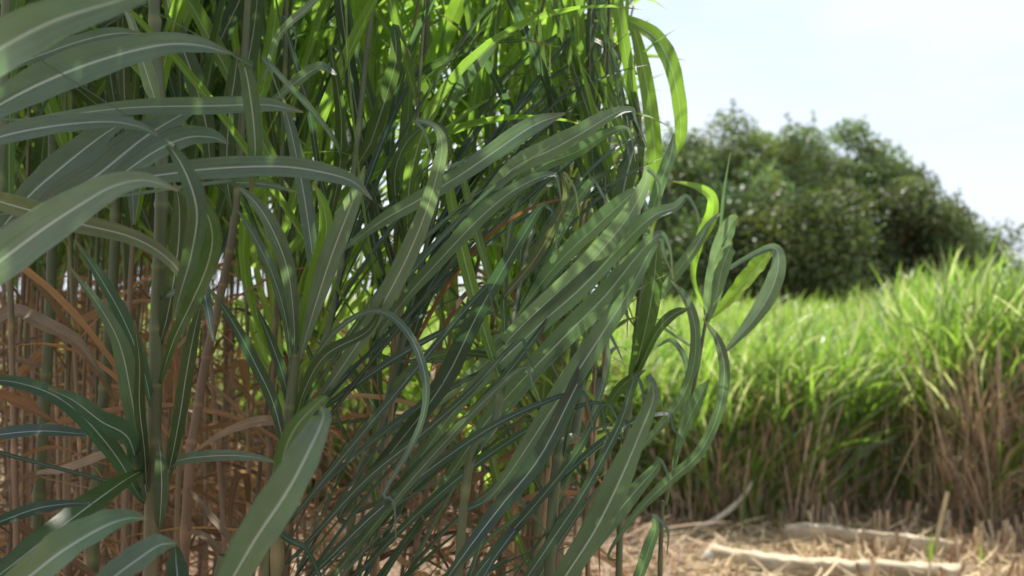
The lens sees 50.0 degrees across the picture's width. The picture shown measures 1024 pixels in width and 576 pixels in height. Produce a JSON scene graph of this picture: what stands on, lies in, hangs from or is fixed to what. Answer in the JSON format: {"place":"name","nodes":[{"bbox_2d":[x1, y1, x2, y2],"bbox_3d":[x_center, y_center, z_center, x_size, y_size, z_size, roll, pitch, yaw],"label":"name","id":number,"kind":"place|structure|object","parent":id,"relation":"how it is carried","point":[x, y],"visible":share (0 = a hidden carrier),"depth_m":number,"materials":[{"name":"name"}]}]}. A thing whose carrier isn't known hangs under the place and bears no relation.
{"place":"outdoors","nodes":[
{"label":"outdoors","id":0,"kind":"place"},
{"bbox_2d":[0,297,1020,575],"bbox_3d":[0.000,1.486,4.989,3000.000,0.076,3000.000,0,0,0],"label":"ground","id":1,"kind":"structure","parent":0,"point":[602,545],"depth_m":6.34,"materials":[{"name":"soil"}]},
{"bbox_2d":[0,108,26,547],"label":"grass cane","id":2,"kind":"object","parent":1,"relation":"on","point":[5,402],"depth_m":2.52,"materials":[{"name":"brown plant"}]},
{"bbox_2d":[0,105,84,526],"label":"grass cane","id":3,"kind":"object","parent":1,"relation":"on","point":[23,143],"depth_m":2.71,"materials":[{"name":"brown plant"}]},
{"bbox_2d":[0,100,94,575],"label":"grass cane","id":4,"kind":"object","parent":1,"relation":"on","point":[62,246],"depth_m":2.52,"materials":[{"name":"green plant"}]},
{"bbox_2d":[0,95,102,529],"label":"grass cane","id":5,"kind":"object","parent":1,"relation":"on","point":[48,324],"depth_m":1.74,"materials":[{"name":"brown plant"}]},
{"bbox_2d":[19,252,85,572],"bbox_3d":[-1.006,0.022,3.096,1.017,2.902,0.938,0,-1,44],"label":"grass cane","id":6,"kind":"object","parent":1,"relation":"on","point":[53,411],"depth_m":3.08,"materials":[{"name":"brown plant"}]},
{"bbox_2d":[0,24,112,567],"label":"grass cane","id":7,"kind":"object","parent":1,"relation":"on","point":[40,154],"depth_m":2.18,"materials":[{"name":"brown plant"}]},
{"bbox_2d":[0,0,126,575],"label":"grass cane","id":8,"kind":"object","parent":1,"relation":"on","point":[10,153],"depth_m":1.57,"materials":[{"name":"brown plant"}]},
{"bbox_2d":[35,20,138,575],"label":"grass cane","id":9,"kind":"object","parent":1,"relation":"on","point":[93,557],"depth_m":1.64,"materials":[{"name":"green plant"}]},
{"bbox_2d":[0,0,176,575],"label":"grass cane","id":10,"kind":"object","parent":1,"relation":"on","point":[54,552],"depth_m":0.92,"materials":[{"name":"green plant"}]},
{"bbox_2d":[0,0,178,284],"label":"grass cane","id":11,"kind":"object","parent":1,"relation":"on","point":[27,32],"depth_m":0.86,"materials":[{"name":"green plant"}]},
{"bbox_2d":[0,149,212,575],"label":"grass cane","id":12,"kind":"object","parent":1,"relation":"on","point":[64,294],"depth_m":2.66,"materials":[{"name":"brown plant"}]},
{"bbox_2d":[0,23,215,575],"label":"grass cane","id":13,"kind":"object","parent":1,"relation":"on","point":[64,259],"depth_m":2.67,"materials":[{"name":"brown plant"}]},
{"bbox_2d":[0,0,247,399],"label":"grass cane","id":14,"kind":"object","parent":1,"relation":"on","point":[36,356],"depth_m":1.77,"materials":[{"name":"green plant"}]},
{"bbox_2d":[0,11,251,575],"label":"grass cane","id":15,"kind":"object","parent":1,"relation":"on","point":[213,490],"depth_m":2.47,"materials":[{"name":"brown plant"}]},
{"bbox_2d":[14,71,238,557],"bbox_3d":[-0.898,-0.091,2.422,0.734,3.118,1.246,0,-1,36],"label":"grass cane","id":16,"kind":"object","parent":1,"relation":"on","point":[90,340],"depth_m":2.51,"materials":[{"name":"brown plant"}]},
{"bbox_2d":[15,98,238,575],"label":"grass cane","id":17,"kind":"object","parent":1,"relation":"on","point":[170,398],"depth_m":2.47,"materials":[{"name":"brown plant"}]},
{"bbox_2d":[0,2,254,575],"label":"grass cane","id":18,"kind":"object","parent":1,"relation":"on","point":[27,289],"depth_m":2.05,"materials":[{"name":"brown plant"}]},
{"bbox_2d":[0,4,262,319],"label":"grass cane","id":19,"kind":"object","parent":1,"relation":"on","point":[73,62],"depth_m":1.01,"materials":[{"name":"green plant"}]},
{"bbox_2d":[0,13,262,575],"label":"grass cane","id":20,"kind":"object","parent":1,"relation":"on","point":[219,76],"depth_m":2.24,"materials":[{"name":"brown plant"}]},
{"bbox_2d":[0,1,263,575],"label":"grass cane","id":21,"kind":"object","parent":1,"relation":"on","point":[58,451],"depth_m":2.16,"materials":[{"name":"brown plant"}]},
{"bbox_2d":[31,0,236,555],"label":"grass cane","id":22,"kind":"object","parent":1,"relation":"on","point":[96,250],"depth_m":1.90,"materials":[{"name":"brown plant"}]},
{"bbox_2d":[0,0,273,575],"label":"grass cane","id":23,"kind":"object","parent":1,"relation":"on","point":[136,431],"depth_m":1.25,"materials":[{"name":"green plant"}]},
{"bbox_2d":[14,37,259,575],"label":"grass cane","id":24,"kind":"object","parent":1,"relation":"on","point":[71,99],"depth_m":1.82,"materials":[{"name":"brown plant"}]},
{"bbox_2d":[0,1,273,575],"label":"grass cane","id":25,"kind":"object","parent":1,"relation":"on","point":[99,87],"depth_m":1.83,"materials":[{"name":"brown plant"}]},
{"bbox_2d":[4,0,277,546],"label":"grass cane","id":26,"kind":"object","parent":1,"relation":"on","point":[227,19],"depth_m":1.67,"materials":[{"name":"green plant"}]},
{"bbox_2d":[52,33,235,575],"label":"grass cane","id":27,"kind":"object","parent":1,"relation":"on","point":[147,197],"depth_m":2.34,"materials":[{"name":"green plant"}]},
{"bbox_2d":[30,0,269,549],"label":"grass cane","id":28,"kind":"object","parent":1,"relation":"on","point":[105,98],"depth_m":2.12,"materials":[{"name":"brown plant"}]},
{"bbox_2d":[0,74,302,575],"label":"grass cane","id":29,"kind":"object","parent":1,"relation":"on","point":[140,286],"depth_m":2.65,"materials":[{"name":"brown plant"}]},
{"bbox_2d":[0,0,327,484],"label":"grass cane","id":30,"kind":"object","parent":1,"relation":"on","point":[117,409],"depth_m":1.60,"materials":[{"name":"green plant"}]},
{"bbox_2d":[0,0,330,554],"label":"grass cane","id":31,"kind":"object","parent":1,"relation":"on","point":[18,349],"depth_m":2.00,"materials":[{"name":"brown plant"}]},
{"bbox_2d":[0,0,332,575],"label":"grass cane","id":32,"kind":"object","parent":1,"relation":"on","point":[53,106],"depth_m":1.68,"materials":[{"name":"brown plant"}]},
{"bbox_2d":[75,11,262,575],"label":"grass cane","id":33,"kind":"object","parent":1,"relation":"on","point":[171,487],"depth_m":2.41,"materials":[{"name":"brown plant"}]},
{"bbox_2d":[16,3,333,559],"bbox_3d":[-0.882,-0.077,2.349,1.098,3.090,0.629,0,0,-17],"label":"grass cane","id":34,"kind":"object","parent":1,"relation":"on","point":[90,380],"depth_m":2.27,"materials":[{"name":"green plant"}]},
{"bbox_2d":[74,7,294,575],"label":"grass cane","id":35,"kind":"object","parent":1,"relation":"on","point":[168,382],"depth_m":2.10,"materials":[{"name":"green plant"}]},
{"bbox_2d":[0,0,371,575],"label":"grass cane","id":36,"kind":"object","parent":1,"relation":"on","point":[179,12],"depth_m":1.61,"materials":[{"name":"green plant"}]},
{"bbox_2d":[0,96,372,230],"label":"grass cane","id":37,"kind":"object","parent":1,"relation":"on","point":[66,167],"depth_m":1.09,"materials":[{"name":"green plant"}]},
{"bbox_2d":[53,0,356,571],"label":"grass cane","id":38,"kind":"object","parent":1,"relation":"on","point":[215,196],"depth_m":2.45,"materials":[{"name":"green plant"}]},
{"bbox_2d":[115,79,308,568],"bbox_3d":[-0.657,-0.207,2.971,0.668,3.359,0.922,0,0,-33],"label":"grass cane","id":39,"kind":"object","parent":1,"relation":"on","point":[228,343],"depth_m":2.86,"materials":[{"name":"brown plant"}]},
{"bbox_2d":[26,0,398,574],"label":"grass cane","id":40,"kind":"object","parent":1,"relation":"on","point":[86,96],"depth_m":1.88,"materials":[{"name":"green plant"}]},
{"bbox_2d":[34,0,399,575],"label":"grass cane","id":41,"kind":"object","parent":1,"relation":"on","point":[141,528],"depth_m":2.43,"materials":[{"name":"brown plant"}]},
{"bbox_2d":[59,0,389,558],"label":"grass cane","id":42,"kind":"object","parent":1,"relation":"on","point":[142,218],"depth_m":2.11,"materials":[{"name":"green plant"}]},
{"bbox_2d":[131,0,342,557],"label":"grass cane","id":43,"kind":"object","parent":1,"relation":"on","point":[264,120],"depth_m":2.29,"materials":[{"name":"green plant"}]},
{"bbox_2d":[132,3,342,575],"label":"grass cane","id":44,"kind":"object","parent":1,"relation":"on","point":[202,463],"depth_m":2.65,"materials":[{"name":"brown plant"}]},
{"bbox_2d":[162,0,336,571],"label":"grass cane","id":45,"kind":"object","parent":1,"relation":"on","point":[228,191],"depth_m":1.49,"materials":[{"name":"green plant"}]},
{"bbox_2d":[1,1,498,575],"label":"grass cane","id":46,"kind":"object","parent":1,"relation":"on","point":[253,479],"depth_m":2.51,"materials":[{"name":"brown plant"}]},
{"bbox_2d":[84,2,415,573],"bbox_3d":[-0.681,-0.042,2.765,0.944,3.025,1.185,0,0,0],"label":"grass cane","id":47,"kind":"object","parent":1,"relation":"on","point":[237,267],"depth_m":2.72,"materials":[{"name":"brown plant"}]},
{"bbox_2d":[143,1,385,534],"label":"grass cane","id":48,"kind":"object","parent":1,"relation":"on","point":[244,366],"depth_m":2.04,"materials":[{"name":"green plant"}]},
{"bbox_2d":[100,2,435,575],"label":"grass cane","id":49,"kind":"object","parent":1,"relation":"on","point":[204,570],"depth_m":2.49,"materials":[{"name":"brown plant"}]},
{"bbox_2d":[213,394,331,575],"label":"grass cane","id":50,"kind":"object","parent":1,"relation":"on","point":[277,500],"depth_m":0.86,"materials":[{"name":"green plant"}]},
{"bbox_2d":[91,0,501,575],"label":"grass cane","id":51,"kind":"object","parent":1,"relation":"on","point":[246,247],"depth_m":1.94,"materials":[{"name":"green plant"}]},
{"bbox_2d":[100,0,510,575],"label":"grass cane","id":52,"kind":"object","parent":1,"relation":"on","point":[311,82],"depth_m":2.04,"materials":[{"name":"green plant"}]},
{"bbox_2d":[194,0,439,575],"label":"grass cane","id":53,"kind":"object","parent":1,"relation":"on","point":[242,303],"depth_m":2.83,"materials":[{"name":"green plant"}]},
{"bbox_2d":[91,0,572,575],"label":"grass cane","id":54,"kind":"object","parent":1,"relation":"on","point":[411,10],"depth_m":2.18,"materials":[{"name":"green plant"}]},
{"bbox_2d":[91,0,577,575],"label":"grass cane","id":55,"kind":"object","parent":1,"relation":"on","point":[203,22],"depth_m":1.58,"materials":[{"name":"green plant"}]},
{"bbox_2d":[209,0,496,575],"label":"grass cane","id":56,"kind":"object","parent":1,"relation":"on","point":[430,321],"depth_m":2.76,"materials":[{"name":"green plant"}]},
{"bbox_2d":[193,0,523,571],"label":"grass cane","id":57,"kind":"object","parent":1,"relation":"on","point":[327,157],"depth_m":2.26,"materials":[{"name":"green plant"}]},
{"bbox_2d":[166,0,557,575],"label":"grass cane","id":58,"kind":"object","parent":1,"relation":"on","point":[428,68],"depth_m":1.89,"materials":[{"name":"green plant"}]},
{"bbox_2d":[208,0,521,575],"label":"grass cane","id":59,"kind":"object","parent":1,"relation":"on","point":[362,305],"depth_m":2.46,"materials":[{"name":"green plant"}]},
{"bbox_2d":[3,501,734,575],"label":"leaf litter","id":60,"kind":"object","parent":1,"relation":"on","point":[605,569],"visible":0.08,"depth_m":5.66,"materials":[{"name":"plant"}]},
{"bbox_2d":[234,0,504,575],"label":"grass cane","id":61,"kind":"object","parent":1,"relation":"on","point":[375,72],"depth_m":2.09,"materials":[{"name":"green plant"}]},
{"bbox_2d":[191,0,571,575],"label":"grass cane","id":62,"kind":"object","parent":1,"relation":"on","point":[300,39],"depth_m":2.15,"materials":[{"name":"green plant"}]},
{"bbox_2d":[129,0,641,575],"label":"grass cane","id":63,"kind":"object","parent":1,"relation":"on","point":[417,142],"depth_m":1.49,"materials":[{"name":"green plant"}]},
{"bbox_2d":[212,96,564,575],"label":"grass cane","id":64,"kind":"object","parent":1,"relation":"on","point":[326,245],"depth_m":1.34,"materials":[{"name":"green plant"}]},
{"bbox_2d":[141,5,644,575],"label":"grass cane","id":65,"kind":"object","parent":1,"relation":"on","point":[255,387],"depth_m":2.55,"materials":[{"name":"green plant"}]},
{"bbox_2d":[301,0,506,575],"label":"grass cane","id":66,"kind":"object","parent":1,"relation":"on","point":[465,118],"depth_m":2.14,"materials":[{"name":"green plant"}]},
{"bbox_2d":[326,0,522,572],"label":"grass cane","id":67,"kind":"object","parent":1,"relation":"on","point":[433,30],"depth_m":2.27,"materials":[{"name":"green plant"}]},
{"bbox_2d":[317,2,540,550],"bbox_3d":[-0.110,0.020,2.350,0.739,2.895,0.509,0,0,23],"label":"grass cane","id":68,"kind":"object","parent":1,"relation":"on","point":[521,112],"depth_m":2.26,"materials":[{"name":"green plant"}]},
{"bbox_2d":[217,0,641,575],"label":"grass cane","id":69,"kind":"object","parent":1,"relation":"on","point":[358,56],"depth_m":1.60,"materials":[{"name":"green plant"}]},
{"bbox_2d":[261,0,602,575],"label":"grass cane","id":70,"kind":"object","parent":1,"relation":"on","point":[408,261],"depth_m":1.36,"materials":[{"name":"green plant"}]},
{"bbox_2d":[253,0,612,575],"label":"grass cane","id":71,"kind":"object","parent":1,"relation":"on","point":[486,90],"depth_m":1.80,"materials":[{"name":"green plant"}]},
{"bbox_2d":[369,0,498,575],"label":"grass cane","id":72,"kind":"object","parent":1,"relation":"on","point":[443,38],"depth_m":1.90,"materials":[{"name":"green plant"}]},
{"bbox_2d":[233,0,699,575],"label":"grass cane","id":73,"kind":"object","parent":1,"relation":"on","point":[579,278],"depth_m":1.34,"materials":[{"name":"green plant"}]},
{"bbox_2d":[368,5,572,544],"bbox_3d":[0.051,0.139,2.172,0.319,2.654,0.709,0,-1,37],"label":"grass cane","id":74,"kind":"object","parent":1,"relation":"on","point":[501,452],"depth_m":2.13,"materials":[{"name":"green plant"}]},
{"bbox_2d":[397,2,549,575],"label":"grass cane","id":75,"kind":"object","parent":1,"relation":"on","point":[513,547],"depth_m":2.07,"materials":[{"name":"green plant"}]},
{"bbox_2d":[330,0,630,575],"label":"grass cane","id":76,"kind":"object","parent":1,"relation":"on","point":[532,48],"depth_m":1.68,"materials":[{"name":"green plant"}]},
{"bbox_2d":[414,6,586,575],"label":"grass cane","id":77,"kind":"object","parent":1,"relation":"on","point":[481,487],"depth_m":2.19,"materials":[{"name":"green plant"}]},
{"bbox_2d":[346,16,659,575],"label":"grass cane","id":78,"kind":"object","parent":1,"relation":"on","point":[467,433],"depth_m":2.41,"materials":[{"name":"green plant"}]},
{"bbox_2d":[368,0,642,575],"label":"grass cane","id":79,"kind":"object","parent":1,"relation":"on","point":[509,58],"depth_m":2.13,"materials":[{"name":"green plant"}]},
{"bbox_2d":[383,22,635,575],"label":"grass cane","id":80,"kind":"object","parent":1,"relation":"on","point":[598,47],"depth_m":1.93,"materials":[{"name":"green plant"}]},
{"bbox_2d":[355,0,664,575],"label":"grass cane","id":81,"kind":"object","parent":1,"relation":"on","point":[493,250],"depth_m":2.32,"materials":[{"name":"green plant"}]},
{"bbox_2d":[0,244,1023,469],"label":"field grass","id":82,"kind":"structure","parent":1,"relation":"on","point":[824,321],"depth_m":7.74,"materials":[{"name":"green plant"}]},
{"bbox_2d":[369,0,665,575],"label":"grass cane","id":83,"kind":"object","parent":1,"relation":"on","point":[525,205],"depth_m":2.05,"materials":[{"name":"green plant"}]},
{"bbox_2d":[433,0,602,575],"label":"grass cane","id":84,"kind":"object","parent":1,"relation":"on","point":[506,21],"depth_m":2.10,"materials":[{"name":"green plant"}]},
{"bbox_2d":[403,0,640,575],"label":"grass cane","id":85,"kind":"object","parent":1,"relation":"on","point":[604,558],"depth_m":2.35,"materials":[{"name":"green plant"}]},
{"bbox_2d":[429,0,634,574],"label":"grass cane","id":86,"kind":"object","parent":1,"relation":"on","point":[580,48],"depth_m":1.68,"materials":[{"name":"green plant"}]},
{"bbox_2d":[398,0,675,570],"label":"grass cane","id":87,"kind":"object","parent":1,"relation":"on","point":[528,524],"depth_m":2.13,"materials":[{"name":"green plant"}]},
{"bbox_2d":[437,12,639,569],"bbox_3d":[0.023,0.377,2.037,0.431,2.175,1.048,0,0,7],"label":"grass cane","id":88,"kind":"object","parent":1,"relation":"on","point":[506,101],"depth_m":1.72,"materials":[{"name":"green plant"}]},
{"bbox_2d":[403,126,673,575],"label":"grass cane","id":89,"kind":"object","parent":1,"relation":"on","point":[534,412],"depth_m":2.09,"materials":[{"name":"green plant"}]},
{"bbox_2d":[430,0,674,575],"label":"grass cane","id":90,"kind":"object","parent":1,"relation":"on","point":[532,74],"depth_m":1.81,"materials":[{"name":"green plant"}]},
{"bbox_2d":[92,223,1023,524],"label":"edge grass","id":91,"kind":"structure","parent":1,"relation":"on","point":[1008,323],"depth_m":6.77,"materials":[{"name":"green plant"}]},
{"bbox_2d":[444,134,674,575],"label":"grass cane","id":92,"kind":"object","parent":1,"relation":"on","point":[588,352],"depth_m":1.26,"materials":[{"name":"green plant"}]},
{"bbox_2d":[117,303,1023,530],"bbox_3d":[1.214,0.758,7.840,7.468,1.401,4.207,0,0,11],"label":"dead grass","id":93,"kind":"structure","parent":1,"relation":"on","point":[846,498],"depth_m":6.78,"materials":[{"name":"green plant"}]},
{"bbox_2d":[455,0,687,559],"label":"grass cane","id":94,"kind":"object","parent":1,"relation":"on","point":[660,42],"depth_m":1.81,"materials":[{"name":"green plant"}]},
{"bbox_2d":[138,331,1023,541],"bbox_3d":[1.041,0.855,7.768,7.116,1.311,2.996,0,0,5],"label":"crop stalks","id":95,"kind":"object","parent":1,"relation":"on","point":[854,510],"visible":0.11,"depth_m":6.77,"materials":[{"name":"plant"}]},
{"bbox_2d":[481,264,686,575],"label":"grass cane","id":96,"kind":"object","parent":1,"relation":"on","point":[619,493],"depth_m":1.12,"materials":[{"name":"green plant"}]},
{"bbox_2d":[526,0,729,575],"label":"grass cane","id":97,"kind":"object","parent":1,"relation":"on","point":[647,331],"depth_m":1.60,"materials":[{"name":"green plant"}]},
{"bbox_2d":[608,100,765,305],"bbox_3d":[5.288,-2.313,36.051,6.712,8.086,5.923,0,0,0],"label":"broadleaf tree","id":98,"kind":"object","parent":1,"relation":"on","point":[689,160],"visible":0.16,"depth_m":34.34,"materials":[{"name":"green plant"}]},
{"bbox_2d":[355,504,1023,575],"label":"straw","id":99,"kind":"object","parent":1,"relation":"on","point":[855,524],"visible":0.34,"depth_m":6.09,"materials":[{"name":"beige plant"}]},
{"bbox_2d":[656,152,785,575],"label":"grass cane","id":100,"kind":"object","parent":1,"relation":"on","point":[720,265],"depth_m":1.73,"materials":[{"name":"green plant"}]},
{"bbox_2d":[644,163,813,312],"bbox_3d":[6.344,-0.800,31.960,5.132,5.491,4.093,0,0,18],"label":"broadleaf tree","id":101,"kind":"object","parent":1,"relation":"on","point":[680,242],"visible":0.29,"depth_m":31.32,"materials":[{"name":"green plant"}]},
{"bbox_2d":[664,413,800,531],"bbox_3d":[1.361,1.123,6.750,0.900,0.757,0.136,0,0,-7],"label":"dry stalk","id":102,"kind":"object","parent":1,"relation":"on","point":[727,511],"visible":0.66,"depth_m":6.68,"materials":[{"name":"plant"}]},
{"bbox_2d":[661,98,860,277],"bbox_3d":[8.042,-2.115,35.137,6.406,7.680,5.460,0,0,-32],"label":"broadleaf tree","id":103,"kind":"object","parent":1,"relation":"on","point":[790,153],"visible":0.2,"depth_m":34.04,"materials":[{"name":"green plant"}]},
{"bbox_2d":[710,169,888,308],"bbox_3d":[8.144,-0.692,31.243,4.909,4.965,4.646,0,0,20],"label":"broadleaf tree","id":104,"kind":"object","parent":1,"relation":"on","point":[819,241],"visible":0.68,"depth_m":30.06,"materials":[{"name":"green plant"}]},
{"bbox_2d":[700,543,961,575],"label":"wooden beam","id":105,"kind":"structure","parent":1,"relation":"on","point":[767,560],"depth_m":5.49,"materials":[{"name":"brown wood"}]},
{"bbox_2d":[788,115,917,302],"bbox_3d":[11.132,-2.009,37.058,6.284,7.497,5.863,0,0,0],"label":"broadleaf tree","id":106,"kind":"object","parent":1,"relation":"on","point":[844,164],"visible":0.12,"depth_m":35.96,"materials":[{"name":"green plant"}]},
{"bbox_2d":[683,499,1023,575],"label":"stubble","id":107,"kind":"object","parent":1,"relation":"on","point":[1009,537],"visible":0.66,"depth_m":5.89,"materials":[{"name":"beige plant"}]},
{"bbox_2d":[783,522,960,560],"bbox_3d":[1.991,1.427,6.101,0.951,0.176,0.121,0,0,30],"label":"wooden board","id":108,"kind":"object","parent":1,"relation":"on","point":[808,530],"visible":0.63,"depth_m":6.16,"materials":[{"name":"brown wood"}]},
{"bbox_2d":[845,148,990,306],"bbox_3d":[12.421,-1.379,35.058,5.517,6.217,4.912,0,0,0],"label":"broadleaf tree","id":109,"kind":"object","parent":1,"relation":"on","point":[925,211],"visible":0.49,"depth_m":33.82,"materials":[{"name":"green plant"}]},
{"bbox_2d":[890,330,1023,536],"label":"browned grass","id":110,"kind":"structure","parent":1,"relation":"on","point":[1006,500],"depth_m":6.41,"materials":[{"name":"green plant"}]},
{"bbox_2d":[906,207,1023,288],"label":"broadleaf tree","id":111,"kind":"object","parent":1,"relation":"on","point":[1000,239],"visible":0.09,"depth_m":34.86,"materials":[{"name":"green plant"}]},
{"bbox_2d":[0,0,1023,296],"label":"sky","id":112,"kind":"structure","parent":0,"point":[944,79],"materials":[{"name":"white"}]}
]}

